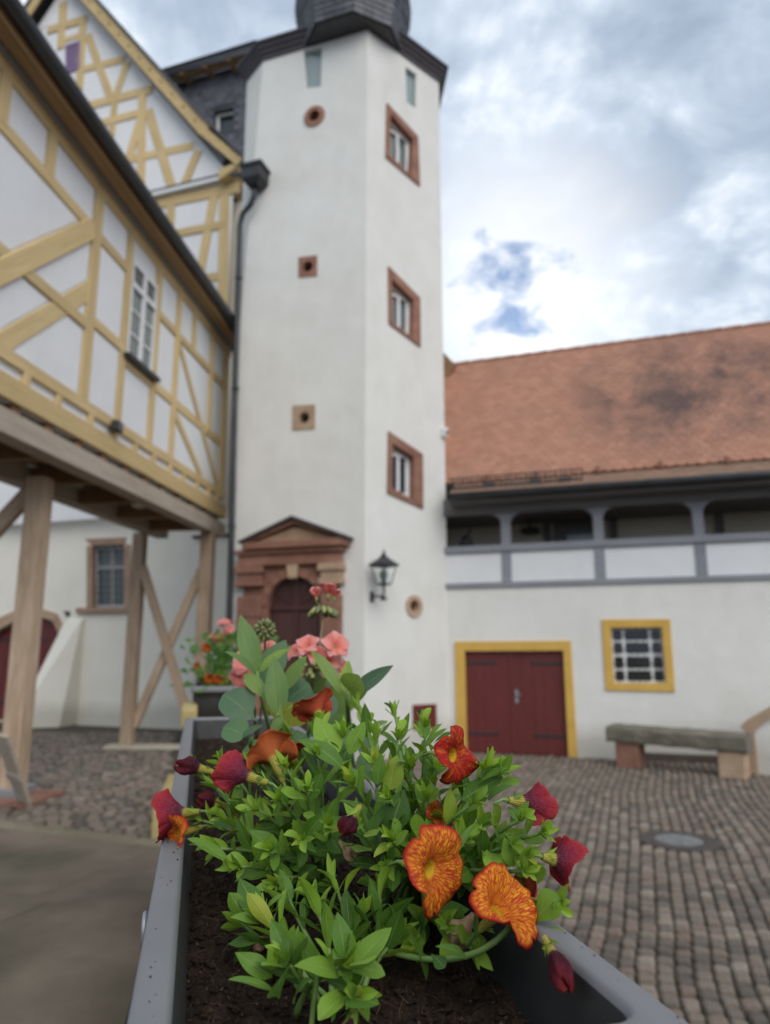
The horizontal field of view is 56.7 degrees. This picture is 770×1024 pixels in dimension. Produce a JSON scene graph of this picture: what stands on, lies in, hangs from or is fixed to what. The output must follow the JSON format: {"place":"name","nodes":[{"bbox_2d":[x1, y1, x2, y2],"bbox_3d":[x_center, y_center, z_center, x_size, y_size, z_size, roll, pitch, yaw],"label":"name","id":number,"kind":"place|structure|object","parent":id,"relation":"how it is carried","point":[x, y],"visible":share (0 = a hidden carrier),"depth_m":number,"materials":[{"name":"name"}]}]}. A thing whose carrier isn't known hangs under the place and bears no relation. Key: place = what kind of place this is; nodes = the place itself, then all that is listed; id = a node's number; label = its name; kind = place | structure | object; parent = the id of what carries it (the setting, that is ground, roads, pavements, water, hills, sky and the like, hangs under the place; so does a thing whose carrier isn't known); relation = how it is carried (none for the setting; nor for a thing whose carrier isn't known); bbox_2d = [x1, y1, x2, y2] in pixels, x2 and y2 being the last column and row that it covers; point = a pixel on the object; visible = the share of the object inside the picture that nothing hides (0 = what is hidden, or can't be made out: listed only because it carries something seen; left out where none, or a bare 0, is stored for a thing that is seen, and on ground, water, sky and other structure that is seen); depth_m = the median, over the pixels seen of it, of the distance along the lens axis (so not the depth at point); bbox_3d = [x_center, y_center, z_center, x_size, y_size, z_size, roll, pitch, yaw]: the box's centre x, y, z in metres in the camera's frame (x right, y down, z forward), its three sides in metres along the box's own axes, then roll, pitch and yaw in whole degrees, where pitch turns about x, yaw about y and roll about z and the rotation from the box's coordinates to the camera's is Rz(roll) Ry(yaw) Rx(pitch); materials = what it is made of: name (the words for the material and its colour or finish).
{"place":"outdoors","nodes":[
{"label":"outdoors","id":0,"kind":"place"},
{"bbox_2d":[0,0,233,797],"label":"covered bridge","id":1,"kind":"structure","parent":0,"point":[113,305],"depth_m":9.01,"materials":[{"name":"paint"}]},
{"bbox_2d":[109,420,123,432],"bbox_3d":[-3.524,-1.118,9.333,0.156,0.140,0.180,0,-11,0],"label":"floodlight","id":2,"kind":"object","parent":1,"relation":"attached to","point":[117,426],"visible":1,"depth_m":9.25,"materials":[{"name":"black metal"}]},
{"bbox_2d":[131,504,145,508],"bbox_3d":[-4.050,-0.112,11.755,0.270,0.096,0.270,0,-11,0],"label":"ceiling lamp","id":3,"kind":"object","parent":1,"relation":"attached to","point":[139,506],"visible":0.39,"depth_m":11.68,"materials":[{"name":"white paint"}]},
{"bbox_2d":[123,258,160,382],"bbox_3d":[-3.478,-2.767,10.327,0.141,1.516,1.000,-1,-11,6],"label":"casement window","id":4,"kind":"structure","parent":1,"relation":"in","point":[139,352],"depth_m":10.30,"materials":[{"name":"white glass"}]},
{"bbox_2d":[0,0,256,729],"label":"house","id":5,"kind":"structure","parent":0,"point":[181,143],"depth_m":17.57,"materials":[{"name":"beige paint"}]},
{"bbox_2d":[0,609,62,719],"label":"arched cellar door","id":6,"kind":"structure","parent":5,"relation":"in","point":[52,624],"depth_m":17.59,"materials":[{"name":"red stone"}]},
{"bbox_2d":[75,537,130,613],"bbox_3d":[-6.573,1.510,17.079,1.637,1.813,0.300,-4,-12,19],"label":"barred window","id":7,"kind":"structure","parent":5,"relation":"in","point":[108,566],"depth_m":17.12,"materials":[{"name":"stone"}]},
{"bbox_2d":[214,107,233,134],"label":"dormer window","id":8,"kind":"structure","parent":5,"relation":"in","point":[223,118],"depth_m":20.08,"materials":[{"name":"glass"}]},
{"bbox_2d":[180,702,197,727],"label":"parapet wall","id":9,"kind":"structure","parent":0,"point":[189,709],"depth_m":2.42,"materials":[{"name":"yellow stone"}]},
{"bbox_2d":[191,676,235,716],"bbox_3d":[-0.772,0.855,3.238,0.206,0.180,1.204,3,-11,-14],"label":"flower box","id":10,"kind":"object","parent":9,"relation":"on","point":[207,700],"visible":0.4,"depth_m":2.67,"materials":[{"name":"grey plastic"}]},
{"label":"potting soil","id":11,"kind":"object","parent":10,"relation":"in","visible":0},
{"bbox_2d":[190,643,231,685],"bbox_3d":[-0.658,0.637,2.745,0.190,0.261,0.132,0,-11,0],"label":"calibrachoa plant","id":12,"kind":"object","parent":11,"relation":"on","point":[212,680],"visible":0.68,"depth_m":2.73,"materials":[{"name":"green plant"}]},
{"bbox_2d":[169,618,289,691],"bbox_3d":[-0.631,0.573,2.842,0.471,0.293,0.498,0,-11,0],"label":"pelargonium","id":13,"kind":"object","parent":11,"relation":"on","point":[217,640],"visible":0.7,"depth_m":2.82,"materials":[{"name":"green plant"}]},
{"bbox_2d":[127,716,687,1023],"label":"flower box","id":14,"kind":"object","parent":9,"relation":"on","point":[605,992],"visible":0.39,"depth_m":0.34,"materials":[{"name":"grey plastic"}]},
{"bbox_2d":[140,911,147,949],"bbox_3d":[-0.143,0.254,0.427,0.005,0.029,0.026,3,-11,-14],"label":"rim hook","id":15,"kind":"object","parent":14,"relation":"attached to","point":[144,919],"visible":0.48,"depth_m":0.42,"materials":[{"name":"metal"}]},
{"bbox_2d":[185,737,541,1023],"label":"potting soil","id":16,"kind":"structure","parent":14,"relation":"in","point":[466,991],"depth_m":0.39,"materials":[{"name":"brown soil"}]},
{"bbox_2d":[228,618,276,739],"bbox_3d":[-0.206,0.280,1.073,0.057,0.214,0.635,2,-11,-12],"label":"pelargonium","id":17,"kind":"object","parent":16,"relation":"on","point":[237,672],"visible":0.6,"depth_m":0.82,"materials":[{"name":"pink plant"}]},
{"bbox_2d":[151,710,356,902],"bbox_3d":[-0.077,0.212,0.511,0.188,0.133,0.120,-10,-14,41],"label":"calibrachoa plant","id":18,"kind":"object","parent":16,"relation":"on","point":[316,835],"visible":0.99,"depth_m":0.50,"materials":[{"name":"green plant"}]},
{"bbox_2d":[218,615,338,798],"bbox_3d":[-0.090,0.213,0.719,0.087,0.212,0.306,-2,-11,8],"label":"broad leaved plant","id":19,"kind":"object","parent":16,"relation":"on","point":[279,690],"visible":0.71,"depth_m":0.64,"materials":[{"name":"green plant"}]},
{"bbox_2d":[266,582,354,738],"bbox_3d":[-0.083,0.244,1.006,0.103,0.260,0.505,0,-11,0],"label":"pelargonium","id":20,"kind":"object","parent":16,"relation":"on","point":[334,643],"visible":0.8,"depth_m":0.81,"materials":[{"name":"pink plant"}]},
{"bbox_2d":[221,852,428,1023],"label":"calibrachoa plant","id":21,"kind":"object","parent":16,"relation":"on","point":[348,967],"visible":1,"depth_m":0.36,"materials":[{"name":"green plant"}]},
{"bbox_2d":[310,650,406,770],"bbox_3d":[-0.024,0.253,0.840,0.090,0.179,0.507,0,-11,0],"label":"broad leaved plant","id":22,"kind":"object","parent":16,"relation":"on","point":[350,681],"visible":0.49,"depth_m":0.65,"materials":[{"name":"green plant"}]},
{"bbox_2d":[291,686,587,992],"bbox_3d":[0.006,0.196,0.461,0.117,0.148,0.342,5,-12,-25],"label":"calibrachoa plant","id":23,"kind":"object","parent":16,"relation":"on","point":[434,861],"visible":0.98,"depth_m":0.41,"materials":[{"name":"green plant"}]},
{"bbox_2d":[144,840,678,1017],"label":"soil crumbs","id":24,"kind":"object","parent":14,"relation":"on","point":[150,976],"visible":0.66,"depth_m":0.32,"materials":[{"name":"brown soil"}]},
{"bbox_2d":[0,722,769,1023],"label":"courtyard ground","id":25,"kind":"structure","parent":0,"point":[685,936],"depth_m":6.59,"materials":[{"name":"stone"}]},
{"bbox_2d":[0,789,63,809],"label":"footing slab","id":26,"kind":"structure","parent":25,"relation":"on","point":[38,796],"depth_m":8.08,"materials":[{"name":"red stone"}]},
{"bbox_2d":[0,733,31,804],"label":"leaning board","id":27,"kind":"object","parent":26,"relation":"on","point":[14,775],"visible":1,"depth_m":7.48,"materials":[{"name":"beige wood"}]},
{"bbox_2d":[0,821,161,1023],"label":"stone landing","id":28,"kind":"object","parent":25,"relation":"on","point":[74,904],"visible":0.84,"depth_m":4.36,"materials":[{"name":"grey stone"}]},
{"bbox_2d":[102,744,179,751],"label":"wooden sill","id":29,"kind":"structure","parent":25,"relation":"on","point":[164,747],"depth_m":12.30,"materials":[{"name":"brown wood"}]},
{"bbox_2d":[151,774,173,838],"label":"kerb wall","id":30,"kind":"structure","parent":25,"relation":"on","point":[167,784],"depth_m":6.32,"materials":[{"name":"yellow stone"}]},
{"bbox_2d":[230,0,449,760],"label":"stair tower","id":31,"kind":"structure","parent":25,"relation":"on","point":[340,466],"depth_m":12.77,"materials":[{"name":"paint"}]},
{"bbox_2d":[225,158,270,671],"bbox_3d":[-2.643,-1.351,12.608,0.846,10.782,0.410,-4,-12,19],"label":"downpipe","id":32,"kind":"object","parent":31,"relation":"attached to","point":[254,174],"visible":0.95,"depth_m":13.00,"materials":[{"name":"metal"}]},
{"bbox_2d":[292,404,314,430],"bbox_3d":[-1.385,-1.631,12.520,0.444,0.469,0.215,-4,-12,19],"label":"round window","id":33,"kind":"structure","parent":31,"relation":"in","point":[303,416],"depth_m":12.44,"materials":[{"name":"beige stone"}]},
{"bbox_2d":[298,255,316,277],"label":"round window","id":34,"kind":"structure","parent":31,"relation":"in","point":[307,265],"depth_m":12.98,"materials":[{"name":"red stone"}]},
{"bbox_2d":[304,48,321,87],"bbox_3d":[-1.383,-8.542,13.804,0.383,0.915,0.100,-4,-12,19],"label":"slit window","id":35,"kind":"structure","parent":31,"relation":"in","point":[313,57],"depth_m":13.84,"materials":[{"name":"glass"}]},
{"bbox_2d":[304,105,324,126],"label":"oculus window","id":36,"kind":"structure","parent":31,"relation":"in","point":[315,114],"depth_m":13.53,"materials":[{"name":"red stone"}]},
{"bbox_2d":[368,549,398,601],"bbox_3d":[-0.059,1.020,11.461,0.361,0.836,0.480,9,-14,-40],"label":"wall lantern","id":37,"kind":"object","parent":31,"relation":"attached to","point":[383,566],"depth_m":11.36,"materials":[{"name":"black metal"}]},
{"bbox_2d":[385,103,419,185],"bbox_3d":[0.289,-6.996,13.730,0.885,1.428,0.205,9,-14,-40],"label":"slanted window","id":38,"kind":"structure","parent":31,"relation":"in","point":[401,142],"depth_m":13.76,"materials":[{"name":"red stone"}]},
{"bbox_2d":[388,266,420,346],"bbox_3d":[0.302,-3.704,13.106,0.795,1.399,0.205,9,-14,-40],"label":"slanted window","id":39,"kind":"structure","parent":31,"relation":"in","point":[404,305],"depth_m":13.14,"materials":[{"name":"red stone"}]},
{"bbox_2d":[387,431,423,508],"bbox_3d":[0.301,-0.680,12.524,0.847,1.338,0.205,9,-14,-40],"label":"slanted window","id":40,"kind":"structure","parent":31,"relation":"in","point":[404,462],"depth_m":12.55,"materials":[{"name":"red stone"}]},
{"bbox_2d":[406,67,415,108],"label":"slit window","id":41,"kind":"structure","parent":31,"relation":"in","point":[410,76],"depth_m":14.20,"materials":[{"name":"glass"}]},
{"bbox_2d":[406,595,422,616],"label":"oculus window","id":42,"kind":"structure","parent":31,"relation":"in","point":[414,605],"depth_m":12.18,"materials":[{"name":"beige stone"}]},
{"bbox_2d":[441,427,447,437],"bbox_3d":[1.108,-1.478,13.232,0.100,0.180,0.105,9,-14,-40],"label":"wall sensor","id":43,"kind":"object","parent":31,"relation":"attached to","point":[444,432],"depth_m":13.20,"materials":[{"name":"white paint"}]},
{"bbox_2d":[443,321,769,764],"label":"gallery house","id":44,"kind":"structure","parent":25,"relation":"on","point":[629,583],"depth_m":12.20,"materials":[{"name":"paint"}]},
{"bbox_2d":[455,641,577,757],"bbox_3d":[2.192,3.136,12.097,2.003,1.873,0.172,-4,-12,19],"label":"cellar door","id":45,"kind":"structure","parent":44,"relation":"in","point":[517,697],"depth_m":12.08,"materials":[{"name":"red paint"}]},
{"bbox_2d":[520,521,539,534],"bbox_3d":[2.775,0.306,13.672,0.380,0.250,0.380,-4,-12,19],"label":"gallery lamp","id":46,"kind":"object","parent":44,"relation":"hanging from","point":[529,530],"visible":1,"depth_m":13.54,"materials":[{"name":"black metal"}]},
{"bbox_2d":[602,619,674,691],"bbox_3d":[4.106,2.322,11.600,1.053,1.144,0.200,-4,-12,19],"label":"cellar window","id":47,"kind":"structure","parent":44,"relation":"in","point":[638,656],"depth_m":11.61,"materials":[{"name":"yellow paint"}]},
{"bbox_2d":[605,723,752,779],"bbox_3d":[4.185,3.409,10.222,1.916,0.610,0.447,-8,-14,36],"label":"stone bench","id":48,"kind":"object","parent":25,"relation":"on","point":[731,748],"visible":1,"depth_m":10.03,"materials":[{"name":"grey stone"}]},
{"bbox_2d":[638,830,721,853],"bbox_3d":[2.670,2.991,6.487,0.720,0.039,0.720,0,-11,0],"label":"manhole cover","id":49,"kind":"object","parent":25,"relation":"on","point":[682,841],"visible":0.94,"depth_m":6.42,"materials":[{"name":"metal"}]},
{"bbox_2d":[741,707,769,775],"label":"stair cheek wall","id":50,"kind":"structure","parent":25,"relation":"on","point":[757,726],"depth_m":9.96,"materials":[{"name":"white paint"}]},
{"bbox_2d":[20,0,769,362],"label":"sky","id":51,"kind":"structure","parent":0,"point":[605,164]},
{"bbox_2d":[459,528,473,545],"bbox_3d":[1.470,0.468,12.825,0.273,0.359,0.170,-4,-12,19],"label":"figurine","id":52,"kind":"object","parent":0,"point":[465,537],"visible":1,"depth_m":12.77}
]}

